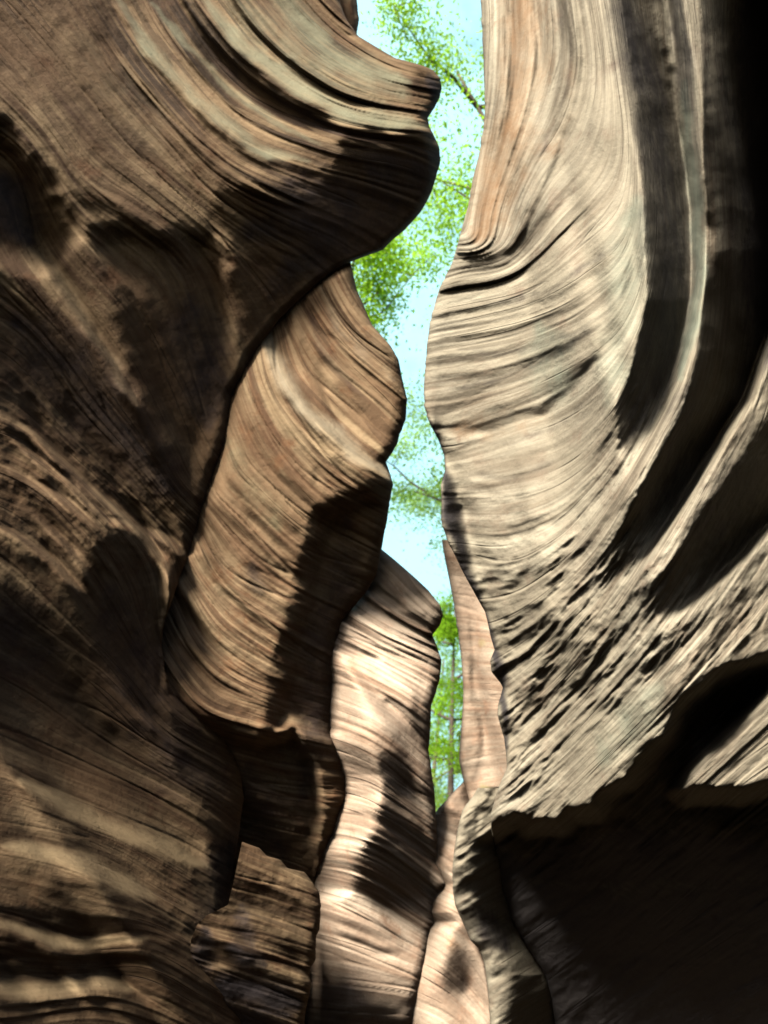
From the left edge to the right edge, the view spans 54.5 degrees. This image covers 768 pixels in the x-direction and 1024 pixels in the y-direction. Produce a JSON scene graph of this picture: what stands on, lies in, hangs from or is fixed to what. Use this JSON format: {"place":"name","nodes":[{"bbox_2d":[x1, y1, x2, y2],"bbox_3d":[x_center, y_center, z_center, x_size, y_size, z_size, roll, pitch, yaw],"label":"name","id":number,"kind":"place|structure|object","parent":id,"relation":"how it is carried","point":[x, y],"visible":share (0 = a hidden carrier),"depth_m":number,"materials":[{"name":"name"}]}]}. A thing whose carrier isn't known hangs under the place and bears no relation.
{"place":"outdoors","nodes":[
{"label":"outdoors","id":0,"kind":"place"},
{"bbox_2d":[351,0,484,804],"label":"sky","id":1,"kind":"structure","parent":0,"point":[429,577],"materials":[{"name":"blue"}]},
{"bbox_3d":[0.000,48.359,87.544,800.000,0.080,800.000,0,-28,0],"label":"canyon floor","id":2,"kind":"structure","parent":0,"visible":0},
{"bbox_2d":[0,0,441,1023],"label":"rock wall","id":3,"kind":"structure","parent":2,"relation":"on","point":[198,198],"depth_m":4.81,"materials":[{"name":"brown stone"}]},
{"bbox_2d":[339,0,358,33],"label":"rock shoulder","id":4,"kind":"object","parent":3,"relation":"on","point":[350,9],"visible":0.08,"depth_m":6.45,"materials":[{"name":"beige stone"}]},
{"bbox_2d":[190,842,320,1023],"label":"rock block","id":5,"kind":"object","parent":2,"relation":"on","point":[253,948],"visible":0.94,"depth_m":4.59,"materials":[{"name":"brown stone"}]},
{"bbox_2d":[161,262,406,1023],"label":"rock buttress","id":6,"kind":"object","parent":2,"relation":"on","point":[278,573],"visible":0.32,"depth_m":5.29,"materials":[{"name":"beige stone"}]},
{"bbox_2d":[305,550,444,1023],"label":"rock slab","id":7,"kind":"object","parent":2,"relation":"on","point":[379,884],"visible":0.81,"depth_m":5.50,"materials":[{"name":"beige stone"}]},
{"bbox_2d":[411,782,489,1023],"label":"rock slope","id":8,"kind":"structure","parent":2,"relation":"on","point":[452,988],"depth_m":5.45,"materials":[{"name":"beige stone"}]},
{"bbox_2d":[452,788,554,1023],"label":"rock buttress","id":9,"kind":"object","parent":2,"relation":"on","point":[518,989],"visible":0.46,"depth_m":5.31,"materials":[{"name":"grey stone"}]},
{"bbox_2d":[442,540,506,799],"bbox_3d":[0.876,1.323,6.308,0.628,2.370,2.143,-3,-28,6],"label":"rock pillar","id":10,"kind":"object","parent":9,"relation":"on","point":[482,758],"visible":0.52,"depth_m":5.74,"materials":[{"name":"beige stone"}]},
{"bbox_2d":[424,0,767,1023],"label":"rock wall","id":11,"kind":"structure","parent":2,"relation":"on","point":[596,384],"depth_m":4.26,"materials":[{"name":"grey stone"}]},
{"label":"rim terrain","id":12,"kind":"structure","parent":0,"visible":0},
{"bbox_2d":[386,357,446,578],"bbox_3d":[2.237,-0.295,14.997,6.894,3.776,6.682,-22,-35,35],"label":"tree","id":13,"kind":"object","parent":12,"relation":"on","point":[426,492],"visible":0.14,"depth_m":15.05,"materials":[{"name":"green plant"}]},
{"bbox_2d":[360,0,484,380],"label":"tree","id":14,"kind":"object","parent":12,"relation":"on","point":[450,78],"visible":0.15,"depth_m":12.39,"materials":[{"name":"green plant"}]},
{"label":"rim terrain","id":15,"kind":"structure","parent":0,"visible":0},
{"bbox_2d":[351,217,458,349],"bbox_3d":[-2.084,-2.481,12.730,6.608,5.654,7.542,9,-29,-16],"label":"tree","id":16,"kind":"object","parent":15,"relation":"on","point":[388,256],"visible":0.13,"depth_m":11.96,"materials":[{"name":"green plant"}]},
{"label":"hillside","id":17,"kind":"structure","parent":0,"visible":0},
{"bbox_2d":[429,584,462,806],"bbox_3d":[1.712,5.359,17.076,5.942,7.995,6.113,13,-31,-23],"label":"tree","id":18,"kind":"object","parent":17,"relation":"on","point":[447,629],"visible":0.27,"depth_m":17.47,"materials":[{"name":"green plant"}]},
{"bbox_2d":[429,637,462,810],"bbox_3d":[1.085,6.625,19.833,5.142,7.757,5.836,0,-28,0],"label":"tree","id":19,"kind":"object","parent":17,"relation":"on","point":[440,796],"visible":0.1,"depth_m":20.40,"materials":[{"name":"green plant"}]}
]}

